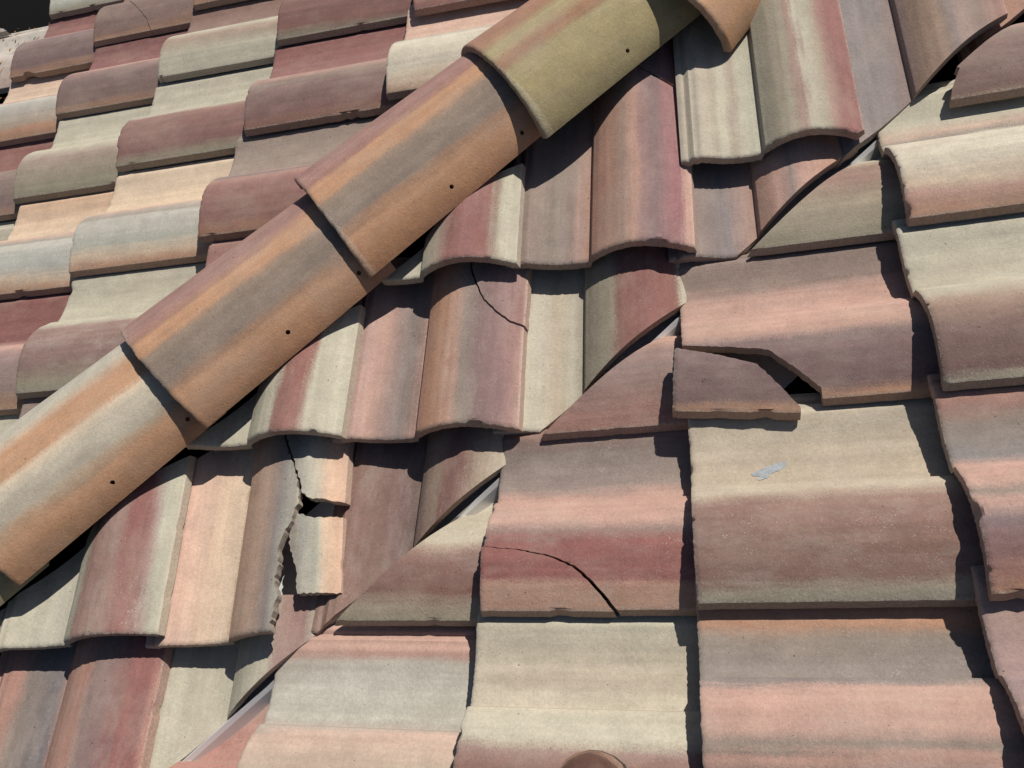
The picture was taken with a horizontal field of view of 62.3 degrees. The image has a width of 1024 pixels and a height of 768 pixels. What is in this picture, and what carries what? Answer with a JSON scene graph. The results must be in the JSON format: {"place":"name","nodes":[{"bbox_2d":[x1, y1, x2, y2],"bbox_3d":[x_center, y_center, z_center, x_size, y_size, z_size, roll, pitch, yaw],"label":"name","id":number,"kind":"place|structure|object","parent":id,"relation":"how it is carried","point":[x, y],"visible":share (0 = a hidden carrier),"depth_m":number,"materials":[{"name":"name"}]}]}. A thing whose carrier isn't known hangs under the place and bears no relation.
{"place":"outdoors","nodes":[
{"label":"outdoors","id":0,"kind":"place"},
{"label":"ground","id":1,"kind":"structure","parent":0,"visible":0},
{"bbox_2d":[0,0,1023,656],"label":"house","id":2,"kind":"structure","parent":1,"relation":"on","point":[22,14],"depth_m":1.52,"materials":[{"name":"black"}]},
{"bbox_2d":[0,29,10,36],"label":"roof tile","id":3,"kind":"object","parent":2,"relation":"on","point":[2,32],"visible":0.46,"depth_m":2.68,"materials":[{"name":"concrete"}]},
{"bbox_2d":[0,219,16,240],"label":"roof tile","id":4,"kind":"object","parent":2,"relation":"on","point":[6,228],"visible":0.06,"depth_m":2.06,"materials":[{"name":"concrete"}]},
{"bbox_2d":[0,414,19,431],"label":"roof tile","id":5,"kind":"object","parent":2,"relation":"on","point":[6,421],"visible":0.07,"depth_m":1.66,"materials":[{"name":"ceramic"}]},
{"bbox_2d":[0,26,48,93],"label":"roof tile","id":6,"kind":"object","parent":2,"relation":"on","point":[7,43],"visible":0.28,"depth_m":2.65,"materials":[{"name":"concrete"}]},
{"bbox_2d":[0,28,38,98],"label":"dry litter","id":7,"kind":"object","parent":6,"relation":"on","point":[10,48],"visible":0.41,"depth_m":2.64,"materials":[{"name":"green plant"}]},
{"bbox_2d":[0,562,48,605],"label":"hip tile","id":8,"kind":"object","parent":2,"relation":"on","point":[9,588],"visible":0.16,"depth_m":1.38,"materials":[{"name":"concrete"}]},
{"bbox_2d":[0,341,225,585],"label":"hip tile","id":9,"kind":"object","parent":8,"relation":"on","point":[75,446],"visible":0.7,"depth_m":1.39,"materials":[{"name":"ceramic"}]},
{"bbox_2d":[120,194,395,427],"bbox_3d":[-0.458,-0.160,1.474,0.436,0.087,0.299,-40,59,-8],"label":"hip tile","id":10,"kind":"object","parent":9,"relation":"on","point":[210,344],"visible":0.92,"depth_m":1.42,"materials":[{"name":"ceramic"}]},
{"bbox_2d":[294,53,540,276],"bbox_3d":[-0.176,-0.428,1.519,0.436,0.086,0.300,-40,59,-8],"label":"hip tile","id":11,"kind":"object","parent":10,"relation":"on","point":[380,192],"visible":0.92,"depth_m":1.47,"materials":[{"name":"concrete"}]},
{"bbox_2d":[461,0,701,138],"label":"hip tile","id":12,"kind":"object","parent":11,"relation":"on","point":[557,64],"visible":0.94,"depth_m":1.49,"materials":[{"name":"concrete"}]},
{"bbox_2d":[0,138,54,220],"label":"roof tile","id":13,"kind":"object","parent":2,"relation":"on","point":[12,157],"visible":0.27,"depth_m":2.22,"materials":[{"name":"concrete"}]},
{"bbox_2d":[19,397,47,417],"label":"roof tile","id":14,"kind":"object","parent":2,"relation":"on","point":[29,404],"visible":0.02,"depth_m":1.62,"materials":[{"name":"ceramic"}]},
{"bbox_2d":[0,292,71,415],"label":"roof tile","id":15,"kind":"object","parent":2,"relation":"on","point":[23,319],"visible":0.29,"depth_m":1.80,"materials":[{"name":"ceramic"}]},
{"bbox_2d":[0,68,89,146],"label":"roof tile","id":16,"kind":"object","parent":2,"relation":"on","point":[28,110],"visible":0.48,"depth_m":2.26,"materials":[{"name":"concrete"}]},
{"bbox_2d":[0,189,113,299],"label":"roof tile","id":17,"kind":"object","parent":2,"relation":"on","point":[36,247],"visible":0.6,"depth_m":1.87,"materials":[{"name":"concrete"}]},
{"bbox_2d":[10,10,120,82],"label":"roof tile","id":18,"kind":"object","parent":2,"relation":"on","point":[65,45],"visible":0.66,"depth_m":2.41,"materials":[{"name":"concrete"}]},
{"bbox_2d":[93,1,153,46],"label":"tile fragment","id":19,"kind":"object","parent":18,"relation":"on","point":[120,22],"visible":1,"depth_m":2.34,"materials":[{"name":"concrete"}]},
{"bbox_2d":[13,104,151,203],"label":"roof tile","id":20,"kind":"object","parent":2,"relation":"on","point":[79,157],"visible":0.68,"depth_m":2.03,"materials":[{"name":"concrete"}]},
{"bbox_2d":[49,0,123,19],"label":"roof tile","id":21,"kind":"object","parent":2,"relation":"on","point":[61,8],"visible":0.94,"depth_m":2.55,"materials":[{"name":"concrete"}]},
{"bbox_2d":[0,635,173,767],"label":"roof tile","id":22,"kind":"object","parent":2,"relation":"on","point":[93,702],"visible":0.72,"depth_m":1.33,"materials":[{"name":"concrete"}]},
{"bbox_2d":[0,456,195,651],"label":"roof tile","id":23,"kind":"object","parent":22,"relation":"on","point":[115,575],"visible":0.98,"depth_m":1.38,"materials":[{"name":"ceramic"}]},
{"bbox_2d":[15,261,205,398],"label":"roof tile","id":24,"kind":"object","parent":2,"relation":"on","point":[83,333],"visible":0.61,"depth_m":1.65,"materials":[{"name":"ceramic"}]},
{"bbox_2d":[56,29,187,119],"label":"roof tile","id":25,"kind":"object","parent":2,"relation":"on","point":[121,75],"visible":0.66,"depth_m":2.18,"materials":[{"name":"concrete"}]},
{"bbox_2d":[69,154,234,277],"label":"roof tile","id":26,"kind":"object","parent":2,"relation":"on","point":[149,218],"visible":0.78,"depth_m":1.77,"materials":[{"name":"concrete"}]},
{"bbox_2d":[124,0,193,34],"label":"roof tile","id":27,"kind":"object","parent":2,"relation":"on","point":[164,16],"visible":0.78,"depth_m":2.30,"materials":[{"name":"concrete"}]},
{"bbox_2d":[116,63,273,171],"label":"roof tile","id":28,"kind":"object","parent":2,"relation":"on","point":[194,118],"visible":0.83,"depth_m":1.93,"materials":[{"name":"concrete"}]},
{"bbox_2d":[169,705,268,767],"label":"roof tile","id":29,"kind":"object","parent":2,"relation":"on","point":[227,753],"visible":0.42,"depth_m":1.28,"materials":[{"name":"concrete"}]},
{"bbox_2d":[193,0,246,10],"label":"roof tile","id":30,"kind":"object","parent":2,"relation":"on","point":[201,4],"visible":1,"depth_m":2.23,"materials":[{"name":"concrete"}]},
{"bbox_2d":[158,0,283,82],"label":"roof tile","id":31,"kind":"object","parent":2,"relation":"on","point":[230,37],"visible":0.84,"depth_m":2.08,"materials":[{"name":"concrete"}]},
{"bbox_2d":[145,434,302,648],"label":"roof tile","id":32,"kind":"object","parent":2,"relation":"on","point":[245,506],"visible":0.79,"depth_m":1.37,"materials":[{"name":"ceramic"}]},
{"bbox_2d":[206,238,244,266],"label":"roof tile","id":33,"kind":"object","parent":2,"relation":"on","point":[217,249],"visible":0.04,"depth_m":1.66,"materials":[{"name":"concrete"}]},
{"bbox_2d":[149,595,339,767],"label":"roof tile","id":34,"kind":"object","parent":2,"relation":"on","point":[209,690],"visible":0.6,"depth_m":1.31,"materials":[{"name":"concrete"}]},
{"bbox_2d":[186,305,365,450],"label":"roof tile","id":35,"kind":"object","parent":2,"relation":"on","point":[308,389],"visible":0.93,"depth_m":1.42,"materials":[{"name":"ceramic"}]},
{"bbox_2d":[198,115,379,242],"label":"roof tile","id":36,"kind":"object","parent":2,"relation":"on","point":[256,188],"visible":0.56,"depth_m":1.69,"materials":[{"name":"concrete"}]},
{"bbox_2d":[244,23,406,136],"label":"roof tile","id":37,"kind":"object","parent":2,"relation":"on","point":[339,78],"visible":0.89,"depth_m":1.81,"materials":[{"name":"concrete"}]},
{"bbox_2d":[277,0,412,45],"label":"roof tile","id":38,"kind":"object","parent":2,"relation":"on","point":[299,21],"visible":0.94,"depth_m":1.95,"materials":[{"name":"concrete"}]},
{"bbox_2d":[237,625,476,767],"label":"roof tile","id":39,"kind":"object","parent":2,"relation":"on","point":[344,696],"visible":0.77,"depth_m":1.23,"materials":[{"name":"concrete"}]},
{"bbox_2d":[311,427,505,633],"bbox_3d":[-0.138,0.208,1.340,0.323,0.070,0.370,-1,61,11],"label":"roof tile","id":40,"kind":"object","parent":2,"relation":"on","point":[406,498],"visible":0.67,"depth_m":1.35,"materials":[{"name":"ceramic"}]},
{"bbox_2d":[289,513,346,595],"bbox_3d":[-0.306,0.267,1.338,0.084,0.041,0.135,-9,61,9],"label":"tile fragment","id":41,"kind":"object","parent":40,"relation":"on","point":[317,547],"visible":1,"depth_m":1.33,"materials":[{"name":"ceramic"}]},
{"bbox_2d":[286,434,354,505],"bbox_3d":[-0.335,0.105,1.419,0.134,0.042,0.208,-6,60,8],"label":"tile fragment","id":42,"kind":"object","parent":40,"relation":"on","point":[324,466],"visible":0.42,"depth_m":1.39,"materials":[{"name":"ceramic"}]},
{"bbox_2d":[335,500,497,625],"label":"roof tile","id":43,"kind":"object","parent":2,"relation":"on","point":[432,579],"visible":0.58,"depth_m":1.26,"materials":[{"name":"ceramic"}]},
{"bbox_2d":[332,257,527,444],"bbox_3d":[-0.134,-0.083,1.446,0.323,0.070,0.371,-2,61,10],"label":"roof tile","id":44,"kind":"object","parent":2,"relation":"on","point":[444,347],"visible":0.84,"depth_m":1.41,"materials":[{"name":"ceramic"}]},
{"bbox_2d":[382,164,525,284],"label":"roof tile","id":45,"kind":"object","parent":44,"relation":"on","point":[483,223],"visible":0.99,"depth_m":1.46,"materials":[{"name":"concrete"}]},
{"bbox_2d":[386,0,528,99],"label":"roof tile","id":46,"kind":"object","parent":2,"relation":"on","point":[427,48],"visible":0.52,"depth_m":1.71,"materials":[{"name":"concrete"}]},
{"bbox_2d":[413,0,504,16],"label":"roof tile","id":47,"kind":"object","parent":2,"relation":"on","point":[424,7],"visible":1,"depth_m":1.81,"materials":[{"name":"concrete"}]},
{"bbox_2d":[183,138,889,761],"bbox_3d":[-0.345,0.449,1.305,2.628,0.409,0.400,-37,58,-13],"label":"valley flashing","id":48,"kind":"object","parent":2,"relation":"on","point":[479,500],"visible":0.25,"depth_m":1.36,"materials":[{"name":"silver metal"}]},
{"bbox_2d":[453,600,703,767],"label":"roof tile","id":49,"kind":"object","parent":2,"relation":"on","point":[554,691],"visible":0.77,"depth_m":1.12,"materials":[{"name":"concrete"}]},
{"bbox_2d":[480,546,616,617],"bbox_3d":[0.049,0.276,1.186,0.192,0.041,0.090,-4,57,14],"label":"tile fragment","id":50,"kind":"object","parent":49,"relation":"on","point":[515,583],"visible":1,"depth_m":1.18,"materials":[{"name":"ceramic"}]},
{"bbox_2d":[561,750,626,767],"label":"boot","id":51,"kind":"object","parent":49,"relation":"on","point":[592,759],"visible":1,"depth_m":0.99,"materials":[{"name":"brown leather"}]},
{"bbox_2d":[493,246,685,434],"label":"roof tile","id":52,"kind":"object","parent":2,"relation":"on","point":[588,326],"visible":0.66,"depth_m":1.39,"materials":[{"name":"ceramic"}]},
{"bbox_2d":[472,262,532,330],"bbox_3d":[-0.021,-0.176,1.457,0.106,0.041,0.181,-2,61,10],"label":"tile fragment","id":53,"kind":"object","parent":52,"relation":"on","point":[505,292],"visible":0.66,"depth_m":1.44,"materials":[{"name":"concrete"}]},
{"bbox_2d":[484,427,696,615],"bbox_3d":[0.151,0.177,1.236,0.371,0.070,0.323,-4,57,13],"label":"roof tile","id":54,"kind":"object","parent":2,"relation":"on","point":[610,518],"visible":0.69,"depth_m":1.22,"materials":[{"name":"ceramic"}]},
{"bbox_2d":[505,65,696,269],"bbox_3d":[0.158,-0.409,1.517,0.323,0.070,0.448,-2,61,10],"label":"roof tile","id":55,"kind":"object","parent":2,"relation":"on","point":[607,172],"visible":0.89,"depth_m":1.47,"materials":[{"name":"concrete"}]},
{"bbox_2d":[540,333,724,440],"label":"roof tile","id":56,"kind":"object","parent":2,"relation":"on","point":[632,393],"visible":0.5,"depth_m":1.31,"materials":[{"name":"ceramic"}]},
{"bbox_2d":[638,37,675,88],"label":"tile","id":57,"kind":"object","parent":2,"relation":"on","point":[658,63],"visible":0.38,"depth_m":1.56,"materials":[{"name":"concrete"}]},
{"bbox_2d":[668,134,857,264],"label":"roof tile","id":58,"kind":"object","parent":2,"relation":"on","point":[739,208],"visible":0.39,"depth_m":1.41,"materials":[{"name":"concrete"}]},
{"bbox_2d":[673,0,864,166],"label":"roof tile","id":59,"kind":"object","parent":2,"relation":"on","point":[780,73],"visible":0.94,"depth_m":1.46,"materials":[{"name":"concrete"}]},
{"bbox_2d":[688,0,760,51],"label":"hip tile","id":60,"kind":"object","parent":59,"relation":"on","point":[729,21],"visible":0.99,"depth_m":1.50,"materials":[{"name":"concrete"}]},
{"bbox_2d":[678,239,939,405],"bbox_3d":[0.446,-0.107,1.292,0.371,0.070,0.323,-5,57,13],"label":"roof tile","id":61,"kind":"object","parent":2,"relation":"on","point":[844,325],"visible":0.86,"depth_m":1.27,"materials":[{"name":"ceramic"}]},
{"bbox_2d":[747,158,905,257],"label":"roof tile","id":62,"kind":"object","parent":2,"relation":"on","point":[859,203],"visible":0.79,"depth_m":1.35,"materials":[{"name":"concrete"}]},
{"bbox_2d":[688,393,983,609],"bbox_3d":[0.429,0.140,1.137,0.371,0.070,0.323,-4,57,13],"label":"roof tile","id":63,"kind":"object","parent":2,"relation":"on","point":[863,505],"visible":0.83,"depth_m":1.09,"materials":[{"name":"ceramic"}]},
{"bbox_2d":[672,348,800,419],"bbox_3d":[0.326,-0.001,1.236,0.180,0.041,0.098,0,58,16],"label":"tile fragment","id":64,"kind":"object","parent":63,"relation":"on","point":[708,385],"visible":1,"depth_m":1.23,"materials":[{"name":"ceramic"}]},
{"bbox_2d":[752,462,785,480],"bbox_3d":[0.362,0.122,1.188,0.050,0.003,0.016,-21,56,-3],"label":"membrane scrap","id":65,"kind":"object","parent":63,"relation":"on","point":[765,472],"visible":1,"depth_m":1.19,"materials":[{"name":"grey plastic"}]},
{"bbox_2d":[695,581,1023,767],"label":"roof tile","id":66,"kind":"object","parent":2,"relation":"on","point":[903,687],"visible":0.78,"depth_m":0.99,"materials":[{"name":"concrete"}]},
{"bbox_2d":[832,0,1007,168],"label":"roof tile","id":67,"kind":"object","parent":2,"relation":"on","point":[902,53],"visible":0.73,"depth_m":1.45,"materials":[{"name":"concrete"}]},
{"bbox_2d":[875,80,1023,226],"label":"roof tile","id":68,"kind":"object","parent":2,"relation":"on","point":[960,163],"visible":0.88,"depth_m":1.29,"materials":[{"name":"concrete"}]},
{"bbox_2d":[892,212,1023,390],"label":"roof tile","id":69,"kind":"object","parent":2,"relation":"on","point":[964,279],"visible":0.96,"depth_m":1.18,"materials":[{"name":"ceramic"}]},
{"bbox_2d":[927,373,1023,600],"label":"roof tile","id":70,"kind":"object","parent":2,"relation":"on","point":[981,430],"visible":0.9,"depth_m":1.08,"materials":[{"name":"ceramic"}]},
{"bbox_2d":[949,22,1023,107],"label":"roof tile","id":71,"kind":"object","parent":2,"relation":"on","point":[990,69],"visible":1,"depth_m":1.38,"materials":[{"name":"concrete"}]},
{"bbox_2d":[956,0,1023,63],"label":"roof tile","id":72,"kind":"object","parent":2,"relation":"on","point":[1015,9],"visible":0.3,"depth_m":1.47,"materials":[{"name":"concrete"}]},
{"bbox_2d":[970,565,1023,734],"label":"roof tile","id":73,"kind":"object","parent":2,"relation":"on","point":[1002,623],"visible":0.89,"depth_m":0.97,"materials":[{"name":"concrete"}]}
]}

